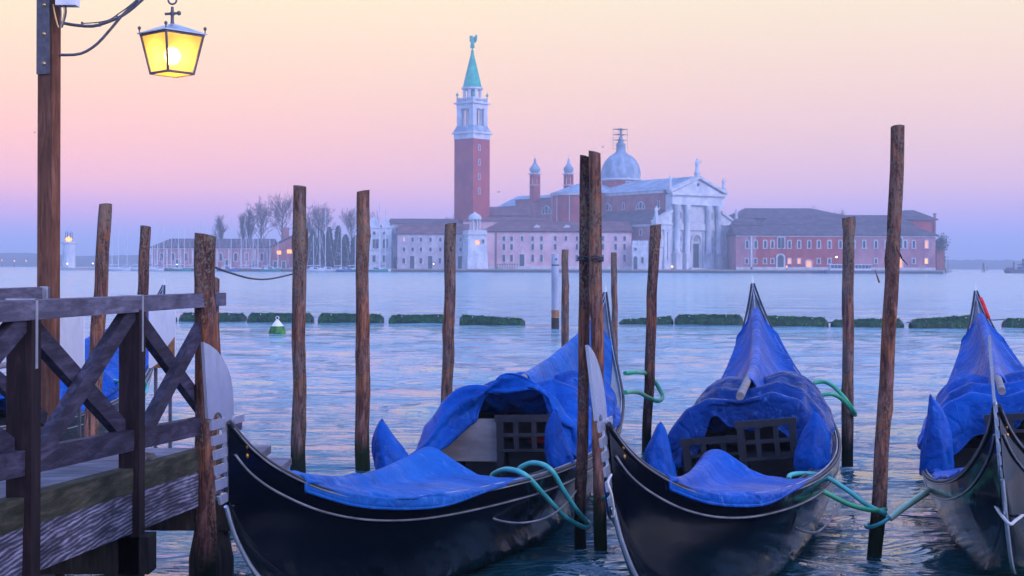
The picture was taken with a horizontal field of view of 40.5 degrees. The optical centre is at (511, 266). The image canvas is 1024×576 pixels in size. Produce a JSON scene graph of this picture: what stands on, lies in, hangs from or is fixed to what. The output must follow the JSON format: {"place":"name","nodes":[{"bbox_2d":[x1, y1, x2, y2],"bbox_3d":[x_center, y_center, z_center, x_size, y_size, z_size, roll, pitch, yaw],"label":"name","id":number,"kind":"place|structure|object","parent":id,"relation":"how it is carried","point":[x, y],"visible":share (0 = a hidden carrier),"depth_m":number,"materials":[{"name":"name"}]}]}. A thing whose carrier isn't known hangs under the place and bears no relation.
{"place":"outdoors","nodes":[
{"label":"outdoors","id":0,"kind":"place"},
{"bbox_2d":[60,267,94,269],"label":"seawall","id":1,"kind":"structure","parent":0,"point":[66,268],"depth_m":518.32,"materials":[{"name":"stone"}]},
{"bbox_2d":[61,229,76,267],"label":"lighthouse","id":2,"kind":"object","parent":1,"relation":"on","point":[68,252],"visible":1,"depth_m":520.15,"materials":[{"name":"stone"}]},
{"bbox_2d":[0,253,353,267],"bbox_3d":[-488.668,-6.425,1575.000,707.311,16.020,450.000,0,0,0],"label":"hills","id":3,"kind":"structure","parent":0,"point":[23,259],"depth_m":1428.48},
{"bbox_2d":[0,267,1023,575],"bbox_3d":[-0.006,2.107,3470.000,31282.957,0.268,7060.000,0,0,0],"label":"water","id":4,"kind":"structure","parent":0,"point":[692,361],"depth_m":31.78,"materials":[{"name":"liquid"}]},
{"bbox_2d":[0,279,165,440],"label":"gondola","id":5,"kind":"object","parent":4,"relation":"on","point":[70,432],"visible":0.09,"depth_m":15.12,"materials":[{"name":"black paint"}]},
{"bbox_2d":[0,367,118,411],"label":"tarpaulin","id":6,"kind":"object","parent":5,"relation":"on","point":[110,389],"visible":0.06,"depth_m":16.00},
{"bbox_2d":[85,311,148,371],"bbox_3d":[-5.271,1.109,17.279,1.287,1.148,4.076,0,0,0],"label":"tarpaulin","id":7,"kind":"object","parent":5,"relation":"on","point":[113,363],"visible":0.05,"depth_m":17.25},
{"bbox_2d":[82,203,111,436],"bbox_3d":[-4.084,1.193,13.499,0.364,3.606,0.169,0,0,0],"label":"mooring pole","id":8,"kind":"object","parent":4,"relation":"in","point":[91,421],"visible":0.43,"depth_m":13.44,"materials":[{"name":"brown wood"}]},
{"bbox_2d":[109,220,130,270],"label":"sailboat","id":9,"kind":"object","parent":4,"relation":"on","point":[118,268],"visible":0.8,"depth_m":467.89,"materials":[{"name":"metal"}]},
{"bbox_2d":[0,286,241,575],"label":"jetty","id":10,"kind":"object","parent":4,"relation":"in","point":[111,502],"visible":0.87,"depth_m":7.09,"materials":[{"name":"brown wood"}]},
{"bbox_2d":[60,316,84,437],"bbox_3d":[-3.142,0.832,9.775,0.259,0.996,0.050,0,0,0],"label":"sign board","id":11,"kind":"object","parent":10,"relation":"attached to","point":[72,336],"visible":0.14,"depth_m":9.75,"materials":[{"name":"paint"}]},
{"bbox_2d":[36,0,207,428],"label":"street lamp","id":12,"kind":"object","parent":10,"relation":"attached to","point":[171,49],"visible":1,"depth_m":9.46,"materials":[{"name":"brown wood"}]},
{"bbox_2d":[149,310,175,447],"bbox_3d":[-2.451,0.821,9.723,0.183,1.022,0.054,0,0,0],"label":"sign board","id":13,"kind":"object","parent":10,"relation":"attached to","point":[163,322],"visible":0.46,"depth_m":9.70,"materials":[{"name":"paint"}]},
{"bbox_2d":[137,225,150,364],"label":"mooring pole","id":14,"kind":"object","parent":4,"relation":"in","point":[143,261],"visible":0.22,"depth_m":14.95,"materials":[{"name":"brown wood"}]},
{"bbox_2d":[168,225,190,270],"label":"sailboat","id":15,"kind":"object","parent":4,"relation":"on","point":[178,268],"visible":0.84,"depth_m":467.74,"materials":[{"name":"metal"}]},
{"bbox_2d":[194,233,216,575],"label":"mooring pole","id":16,"kind":"object","parent":4,"relation":"in","point":[205,545],"visible":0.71,"depth_m":8.64,"materials":[{"name":"brown wood"}]},
{"bbox_2d":[179,312,246,321],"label":"floating boom","id":17,"kind":"object","parent":4,"relation":"on","point":[223,317],"visible":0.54,"depth_m":51.84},
{"bbox_2d":[215,277,220,494],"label":"mooring pole","id":18,"kind":"object","parent":4,"relation":"in","point":[217,283],"visible":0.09,"depth_m":9.38,"materials":[{"name":"brown wood"}]},
{"bbox_2d":[192,445,291,492],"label":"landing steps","id":19,"kind":"structure","parent":4,"relation":"in","point":[285,463],"depth_m":11.55,"materials":[{"name":"brown wood"}]},
{"bbox_2d":[269,316,285,333],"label":"cone buoy","id":20,"kind":"object","parent":4,"relation":"on","point":[277,327],"visible":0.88,"depth_m":42.82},
{"bbox_2d":[247,312,313,322],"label":"floating boom","id":21,"kind":"object","parent":4,"relation":"on","point":[269,317],"visible":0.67,"depth_m":51.05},
{"bbox_2d":[291,185,306,472],"bbox_3d":[-2.107,1.100,13.700,0.158,3.806,0.149,0,0,0],"label":"mooring pole","id":22,"kind":"object","parent":4,"relation":"in","point":[298,430],"visible":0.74,"depth_m":13.64,"materials":[{"name":"brown wood"}]},
{"bbox_2d":[215,267,292,279],"bbox_3d":[-2.072,0.062,11.299,0.077,0.117,4.405,0,0,-3],"label":"mooring cable","id":23,"kind":"object","parent":22,"relation":"attached to","point":[226,271],"visible":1,"depth_m":10.96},
{"bbox_2d":[318,312,383,322],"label":"floating boom","id":24,"kind":"object","parent":4,"relation":"on","point":[344,317],"visible":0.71,"depth_m":50.77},
{"bbox_2d":[355,190,370,470],"bbox_3d":[-1.527,1.110,14.198,0.165,3.786,0.168,0,0,0],"label":"mooring pole","id":25,"kind":"object","parent":4,"relation":"in","point":[362,399],"visible":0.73,"depth_m":14.14,"materials":[{"name":"brown wood"}]},
{"bbox_2d":[201,285,624,575],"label":"gondola","id":26,"kind":"object","parent":4,"relation":"on","point":[281,522],"visible":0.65,"depth_m":7.60,"materials":[{"name":"black paint"}]},
{"bbox_2d":[371,419,407,469],"bbox_3d":[-0.877,1.329,10.104,0.294,0.434,0.371,0,0,0],"label":"oarlock cover","id":27,"kind":"object","parent":26,"relation":"on","point":[387,447],"visible":0.71,"depth_m":10.01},
{"bbox_2d":[291,447,527,509],"bbox_3d":[-0.812,1.304,8.316,1.262,0.549,2.758,0,0,13],"label":"tarpaulin","id":28,"kind":"object","parent":26,"relation":"on","point":[431,475],"visible":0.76,"depth_m":8.31,"materials":[{"name":"blue fabric"}]},
{"bbox_2d":[411,370,623,457],"bbox_3d":[0.071,1.238,11.984,1.444,0.768,2.942,0,0,13],"label":"tarpaulin","id":29,"kind":"object","parent":26,"relation":"on","point":[452,419],"visible":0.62,"depth_m":11.14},
{"bbox_2d":[494,414,550,476],"bbox_3d":[0.125,1.435,11.211,0.481,0.518,0.410,0,0,8],"label":"boat chair","id":30,"kind":"object","parent":26,"relation":"in","point":[503,449],"visible":0.62,"depth_m":11.04,"materials":[{"name":"paint"}]},
{"bbox_2d":[493,474,587,523],"bbox_3d":[0.316,1.662,10.242,0.339,0.171,2.790,0,0,21],"label":"side rope","id":31,"kind":"object","parent":26,"relation":"hanging from","point":[546,517],"visible":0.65,"depth_m":9.43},
{"bbox_2d":[504,322,611,424],"bbox_3d":[0.517,1.095,14.080,1.178,1.061,3.987,0,0,14],"label":"tarpaulin","id":32,"kind":"object","parent":26,"relation":"on","point":[563,358],"visible":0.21,"depth_m":13.71,"materials":[{"name":"blue fabric"}]},
{"bbox_2d":[544,409,574,468],"bbox_3d":[0.368,1.328,10.678,0.236,0.454,0.279,0,0,0],"label":"oarlock cover","id":33,"kind":"object","parent":26,"relation":"on","point":[558,452],"visible":0.94,"depth_m":10.59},
{"bbox_2d":[389,314,454,323],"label":"floating boom","id":34,"kind":"object","parent":4,"relation":"on","point":[415,318],"visible":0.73,"depth_m":50.50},
{"bbox_2d":[441,223,456,401],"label":"mooring pole","id":35,"kind":"object","parent":4,"relation":"in","point":[449,307],"visible":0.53,"depth_m":14.95,"materials":[{"name":"brown wood"}]},
{"bbox_2d":[459,314,524,325],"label":"floating boom","id":36,"kind":"object","parent":4,"relation":"on","point":[467,319],"visible":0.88,"depth_m":49.30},
{"bbox_2d":[551,254,558,328],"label":"marker pole","id":37,"kind":"object","parent":4,"relation":"in","point":[554,291],"visible":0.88,"depth_m":46.89,"materials":[{"name":"grey paint"}]},
{"bbox_2d":[561,249,569,346],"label":"mooring pole","id":38,"kind":"object","parent":4,"relation":"in","point":[565,304],"visible":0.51,"depth_m":26.94,"materials":[{"name":"brown wood"}]},
{"bbox_2d":[574,155,589,548],"bbox_3d":[0.527,1.075,10.500,0.133,3.833,0.097,0,0,0],"label":"mooring pole","id":39,"kind":"object","parent":4,"relation":"in","point":[583,398],"visible":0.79,"depth_m":10.46,"materials":[{"name":"brown wood"}]},
{"bbox_2d":[490,467,590,529],"bbox_3d":[0.329,1.684,10.036,0.390,0.596,1.202,0,0,41],"label":"mooring hose","id":40,"kind":"object","parent":39,"relation":"attached to","point":[547,498],"visible":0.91,"depth_m":9.71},
{"bbox_2d":[517,460,589,524],"bbox_3d":[0.390,1.691,10.191,0.697,0.567,0.302,0,0,-37],"label":"mooring hose","id":41,"kind":"object","parent":39,"relation":"attached to","point":[575,508],"visible":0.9,"depth_m":10.05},
{"bbox_2d":[589,151,606,550],"bbox_3d":[0.653,1.063,10.399,0.168,3.865,0.107,0,0,0],"label":"mooring pole","id":42,"kind":"object","parent":4,"relation":"in","point":[597,348],"visible":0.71,"depth_m":10.36,"materials":[{"name":"brown wood"}]},
{"bbox_2d":[611,252,617,359],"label":"mooring pole","id":43,"kind":"object","parent":4,"relation":"in","point":[614,321],"visible":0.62,"depth_m":27.95,"materials":[{"name":"brown wood"}]},
{"bbox_2d":[619,315,673,324],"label":"floating boom","id":44,"kind":"object","parent":4,"relation":"on","point":[665,320],"visible":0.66,"depth_m":50.17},
{"bbox_2d":[642,224,660,451],"bbox_3d":[1.570,1.267,15.802,0.251,3.495,0.130,0,0,0],"label":"mooring pole","id":45,"kind":"object","parent":4,"relation":"in","point":[651,294],"visible":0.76,"depth_m":15.75,"materials":[{"name":"brown wood"}]},
{"bbox_2d":[623,370,663,402],"bbox_3d":[1.428,1.329,15.136,0.224,0.446,1.951,0,0,15],"label":"mooring hose","id":46,"kind":"object","parent":45,"relation":"attached to","point":[641,393],"visible":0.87,"depth_m":15.21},
{"bbox_2d":[674,313,742,324],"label":"floating boom","id":47,"kind":"object","parent":4,"relation":"on","point":[713,319],"visible":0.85,"depth_m":49.87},
{"bbox_2d":[585,276,841,575],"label":"gondola","id":48,"kind":"object","parent":4,"relation":"on","point":[661,529],"visible":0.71,"depth_m":7.37,"materials":[{"name":"black paint"}]},
{"bbox_2d":[644,422,676,476],"bbox_3d":[1.137,1.419,10.510,0.263,0.484,0.340,0,0,0],"label":"oarlock cover","id":49,"kind":"object","parent":48,"relation":"on","point":[658,455],"visible":0.77,"depth_m":10.41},
{"bbox_2d":[604,449,813,519],"bbox_3d":[1.151,1.355,8.308,1.237,0.637,2.775,0,0,14],"label":"tarpaulin","id":50,"kind":"object","parent":48,"relation":"on","point":[727,479],"visible":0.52,"depth_m":8.52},
{"bbox_2d":[680,435,748,473],"bbox_3d":[1.664,1.587,11.274,0.552,0.496,0.410,0,0,14],"label":"boat chair","id":51,"kind":"object","parent":48,"relation":"in","point":[686,444],"visible":0.39,"depth_m":11.11,"materials":[{"name":"paint"}]},
{"bbox_2d":[699,308,799,450],"bbox_3d":[2.539,1.101,14.093,1.293,1.225,4.039,0,0,12],"label":"tarpaulin","id":52,"kind":"object","parent":48,"relation":"on","point":[758,355],"visible":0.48,"depth_m":15.14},
{"bbox_2d":[668,371,834,468],"bbox_3d":[2.110,1.353,12.225,1.445,0.727,2.469,0,0,14],"label":"tarpaulin","id":53,"kind":"object","parent":48,"relation":"on","point":[717,407],"visible":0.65,"depth_m":11.22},
{"bbox_2d":[736,373,750,399],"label":"ridge pole","id":54,"kind":"object","parent":53,"relation":"on","point":[743,389],"visible":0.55,"depth_m":11.47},
{"bbox_2d":[734,417,799,478],"bbox_3d":[2.050,1.473,11.046,0.522,0.591,0.410,0,0,14],"label":"boat chair","id":55,"kind":"object","parent":48,"relation":"in","point":[758,454],"visible":0.69,"depth_m":10.87,"materials":[{"name":"paint"}]},
{"bbox_2d":[793,410,831,470],"bbox_3d":[2.305,1.333,10.630,0.298,0.470,0.344,0,0,0],"label":"oarlock cover","id":56,"kind":"object","parent":48,"relation":"on","point":[812,448],"visible":0.98,"depth_m":10.52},
{"bbox_2d":[795,502,838,533],"bbox_3d":[2.284,1.766,10.227,0.131,0.371,2.895,0,0,21],"label":"side rope","id":57,"kind":"object","parent":48,"relation":"hanging from","point":[819,530],"visible":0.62,"depth_m":9.81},
{"bbox_2d":[768,315,828,326],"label":"floating boom","id":58,"kind":"object","parent":4,"relation":"on","point":[792,320],"visible":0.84,"depth_m":48.75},
{"bbox_2d":[841,216,855,466],"bbox_3d":[3.536,1.241,14.601,0.147,3.530,0.127,0,0,0],"label":"mooring pole","id":59,"kind":"object","parent":4,"relation":"in","point":[847,386],"visible":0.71,"depth_m":14.55,"materials":[{"name":"brown wood"}]},
{"bbox_2d":[813,380,856,414],"bbox_3d":[3.442,1.395,14.534,0.476,0.394,0.325,0,0,-18],"label":"mooring hose","id":60,"kind":"object","parent":59,"relation":"attached to","point":[835,388],"visible":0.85,"depth_m":14.47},
{"bbox_2d":[822,392,856,416],"bbox_3d":[3.432,1.440,14.387,0.670,0.304,0.134,0,0,-45],"label":"mooring hose","id":61,"kind":"object","parent":59,"relation":"attached to","point":[842,400],"visible":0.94,"depth_m":14.26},
{"bbox_2d":[823,264,874,273],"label":"water bus","id":62,"kind":"object","parent":4,"relation":"on","point":[858,269],"visible":0.69,"depth_m":456.40,"materials":[{"name":"paint"}]},
{"bbox_2d":[830,318,903,327],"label":"floating boom","id":63,"kind":"object","parent":4,"relation":"on","point":[871,322],"visible":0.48,"depth_m":48.50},
{"bbox_2d":[867,124,907,557],"bbox_3d":[2.733,0.984,10.173,0.314,4.043,0.163,0,0,0],"label":"mooring pole","id":64,"kind":"object","parent":4,"relation":"in","point":[893,255],"visible":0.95,"depth_m":10.16,"materials":[{"name":"brown wood"}]},
{"bbox_2d":[786,471,886,515],"bbox_3d":[2.354,1.661,10.074,0.841,0.343,0.219,0,0,-11],"label":"mooring hose","id":65,"kind":"object","parent":64,"relation":"attached to","point":[842,487],"visible":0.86,"depth_m":10.07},
{"bbox_2d":[823,489,887,512],"bbox_3d":[2.322,1.644,9.911,1.045,0.322,0.153,0,0,-30],"label":"mooring hose","id":66,"kind":"object","parent":64,"relation":"attached to","point":[848,503],"visible":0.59,"depth_m":9.95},
{"bbox_2d":[864,517,889,528],"bbox_3d":[2.681,1.865,10.181,0.186,0.140,0.396,0,0,8],"label":"mooring rope","id":67,"kind":"object","parent":64,"relation":"attached to","point":[867,525],"visible":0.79,"depth_m":10.01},
{"bbox_2d":[908,314,969,328],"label":"floating boom","id":68,"kind":"object","parent":4,"relation":"on","point":[952,321],"visible":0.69,"depth_m":47.84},
{"bbox_2d":[921,284,1023,573],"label":"gondola","id":69,"kind":"object","parent":4,"relation":"on","point":[985,536],"visible":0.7,"depth_m":7.92,"materials":[{"name":"black paint"}]},
{"bbox_2d":[887,488,929,520],"bbox_3d":[3.057,1.750,10.298,0.923,0.185,0.084,0,0,-44],"label":"mooring hose","id":70,"kind":"object","parent":69,"relation":"attached to","point":[905,506],"visible":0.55,"depth_m":10.09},
{"bbox_2d":[919,394,953,475],"bbox_3d":[3.386,1.343,11.062,0.261,0.647,0.335,0,0,25],"label":"oarlock cover","id":71,"kind":"object","parent":69,"relation":"on","point":[936,451],"visible":0.92,"depth_m":10.95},
{"bbox_2d":[931,467,963,493],"bbox_3d":[3.410,1.440,9.419,1.129,0.500,2.386,0,0,18],"label":"tarpaulin","id":72,"kind":"object","parent":69,"relation":"on","point":[937,474],"visible":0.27,"depth_m":9.87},
{"bbox_2d":[917,371,1023,454],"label":"tarpaulin","id":73,"kind":"object","parent":69,"relation":"on","point":[965,401],"visible":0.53,"depth_m":12.11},
{"bbox_2d":[994,374,1005,394],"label":"ridge pole","id":74,"kind":"object","parent":73,"relation":"on","point":[1000,386],"visible":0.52,"depth_m":12.31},
{"bbox_2d":[947,313,1023,383],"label":"tarpaulin","id":75,"kind":"object","parent":69,"relation":"on","point":[973,357],"visible":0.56,"depth_m":16.09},
{"bbox_2d":[984,413,1023,444],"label":"boat chair","id":76,"kind":"object","parent":69,"relation":"on","point":[1011,417],"visible":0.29,"depth_m":11.81,"materials":[{"name":"paint"}]},
{"bbox_2d":[994,506,1023,525],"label":"bow rope","id":77,"kind":"object","parent":69,"relation":"hanging from","point":[1014,521],"visible":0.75,"depth_m":7.48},
{"bbox_2d":[1001,317,1023,327],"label":"floating boom","id":78,"kind":"object","parent":4,"relation":"on","point":[1017,322],"visible":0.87,"depth_m":48.52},
{"bbox_2d":[1003,259,1023,272],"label":"work barge","id":79,"kind":"object","parent":4,"relation":"on","point":[1014,270],"visible":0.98,"depth_m":518.00,"materials":[{"name":"paint"}]},
{"bbox_2d":[0,0,1023,260],"label":"sky","id":80,"kind":"structure","parent":0,"point":[791,103],"materials":[{"name":"pink"}]},
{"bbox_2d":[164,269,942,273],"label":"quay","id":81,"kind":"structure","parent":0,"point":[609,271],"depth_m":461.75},
{"bbox_2d":[164,268,951,272],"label":"quay","id":82,"kind":"structure","parent":0,"point":[947,271],"depth_m":462.00,"materials":[{"name":"stone"}]},
{"bbox_2d":[150,239,276,267],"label":"warehouse","id":83,"kind":"structure","parent":82,"relation":"on","point":[231,254],"depth_m":500.00,"materials":[{"name":"brick"}]},
{"bbox_2d":[212,215,227,238],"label":"bare tree","id":84,"kind":"object","parent":82,"relation":"on","point":[219,227],"visible":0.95,"depth_m":529.48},
{"bbox_2d":[238,212,251,238],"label":"bare tree","id":85,"kind":"object","parent":82,"relation":"on","point":[242,223],"visible":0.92,"depth_m":527.48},
{"bbox_2d":[245,209,256,238],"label":"bare tree","id":86,"kind":"object","parent":82,"relation":"on","point":[250,228],"visible":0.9,"depth_m":531.87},
{"bbox_2d":[245,198,276,238],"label":"bare tree","id":87,"kind":"object","parent":82,"relation":"on","point":[261,219],"visible":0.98,"depth_m":525.87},
{"bbox_2d":[265,192,292,239],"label":"bare tree","id":88,"kind":"object","parent":82,"relation":"on","point":[277,213],"visible":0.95,"depth_m":521.41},
{"bbox_2d":[270,227,309,267],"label":"brick house","id":89,"kind":"structure","parent":82,"relation":"on","point":[280,250],"depth_m":496.00,"materials":[{"name":"brick"}]},
{"bbox_2d":[309,229,319,266],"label":"evergreen tree","id":90,"kind":"object","parent":82,"relation":"on","point":[312,232],"visible":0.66,"depth_m":501.97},
{"bbox_2d":[314,229,331,267],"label":"evergreen tree","id":91,"kind":"object","parent":82,"relation":"on","point":[318,251],"visible":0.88,"depth_m":498.93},
{"bbox_2d":[306,204,340,267],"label":"bare tree","id":92,"kind":"object","parent":82,"relation":"on","point":[318,220],"visible":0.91,"depth_m":514.57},
{"bbox_2d":[322,226,336,267],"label":"evergreen tree","id":93,"kind":"object","parent":82,"relation":"on","point":[328,233],"visible":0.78,"depth_m":501.05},
{"bbox_2d":[329,226,345,267],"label":"evergreen tree","id":94,"kind":"object","parent":82,"relation":"on","point":[337,231],"visible":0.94,"depth_m":498.93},
{"bbox_2d":[338,234,354,267],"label":"evergreen tree","id":95,"kind":"object","parent":82,"relation":"on","point":[346,243],"visible":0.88,"depth_m":499.94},
{"bbox_2d":[337,207,356,267],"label":"bare tree","id":96,"kind":"object","parent":82,"relation":"on","point":[347,220],"visible":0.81,"depth_m":519.43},
{"bbox_2d":[346,235,356,267],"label":"evergreen tree","id":97,"kind":"object","parent":82,"relation":"on","point":[352,252],"visible":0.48,"depth_m":498.75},
{"bbox_2d":[369,215,405,268],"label":"gabled hall","id":98,"kind":"structure","parent":82,"relation":"on","point":[391,256],"depth_m":475.00,"materials":[{"name":"stone"}]},
{"bbox_2d":[389,219,458,225],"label":"wing","id":99,"kind":"structure","parent":82,"relation":"on","point":[426,221],"depth_m":496.06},
{"bbox_2d":[396,224,468,268],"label":"convent wing","id":100,"kind":"structure","parent":82,"relation":"on","point":[420,246],"depth_m":470.00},
{"bbox_2d":[451,35,492,223],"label":"bell tower","id":101,"kind":"structure","parent":82,"relation":"on","point":[472,133],"depth_m":500.20,"materials":[{"name":"brick"}]},
{"bbox_2d":[462,212,487,268],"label":"beacon tower","id":102,"kind":"structure","parent":82,"relation":"on","point":[474,254],"depth_m":464.87,"materials":[{"name":"stone"}]},
{"bbox_2d":[462,217,550,229],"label":"refectory","id":103,"kind":"structure","parent":82,"relation":"on","point":[485,223],"depth_m":494.00,"materials":[{"name":"pink paint"}]},
{"bbox_2d":[489,207,530,217],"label":"sacristy","id":104,"kind":"structure","parent":82,"relation":"on","point":[506,212],"depth_m":505.00,"materials":[{"name":"pink paint"}]},
{"bbox_2d":[484,221,632,268],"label":"pink palace","id":105,"kind":"structure","parent":82,"relation":"on","point":[529,244],"depth_m":470.00,"materials":[{"name":"paint"}]},
{"bbox_2d":[498,128,739,269],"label":"church","id":106,"kind":"structure","parent":82,"relation":"on","point":[691,217],"depth_m":484.06,"materials":[{"name":"stone"}]},
{"bbox_2d":[692,242,699,267],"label":"door","id":107,"kind":"structure","parent":106,"relation":"in","point":[695,245],"depth_m":480.35,"materials":[{"name":"wood"}]},
{"bbox_2d":[631,240,647,268],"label":"battlement gatehouse","id":108,"kind":"object","parent":82,"relation":"on","point":[639,255],"visible":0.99,"depth_m":466.00,"materials":[{"name":"stone"}]},
{"bbox_2d":[729,208,840,221],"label":"cloister block","id":109,"kind":"structure","parent":82,"relation":"on","point":[759,214],"depth_m":502.92,"materials":[{"name":"brick"}]},
{"bbox_2d":[726,224,938,269],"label":"monastery range","id":110,"kind":"structure","parent":82,"relation":"on","point":[792,246],"depth_m":469.92,"materials":[{"name":"brick"}]},
{"bbox_2d":[730,219,761,225],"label":"annex","id":111,"kind":"object","parent":110,"relation":"on","point":[745,222],"visible":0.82,"depth_m":479.36,"materials":[{"name":"stone"}]},
{"bbox_2d":[936,232,950,253],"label":"ivy bush","id":112,"kind":"object","parent":110,"relation":"attached to","point":[941,243],"visible":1,"depth_m":471.64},
{"bbox_2d":[759,215,915,225],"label":"cloister range","id":113,"kind":"structure","parent":82,"relation":"on","point":[832,219],"depth_m":487.56,"materials":[{"name":"grey brick"}]},
{"bbox_2d":[901,210,938,233],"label":"corner pavilion","id":114,"kind":"structure","parent":82,"relation":"on","point":[923,221],"depth_m":490.00,"materials":[{"name":"red brick"}]},
{"bbox_2d":[935,239,944,270],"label":"building","id":115,"kind":"structure","parent":82,"relation":"on","point":[939,260],"depth_m":474.00,"materials":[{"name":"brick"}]},
{"bbox_2d":[945,259,1021,269],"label":"hills","id":116,"kind":"structure","parent":0,"point":[978,264],"depth_m":1632.92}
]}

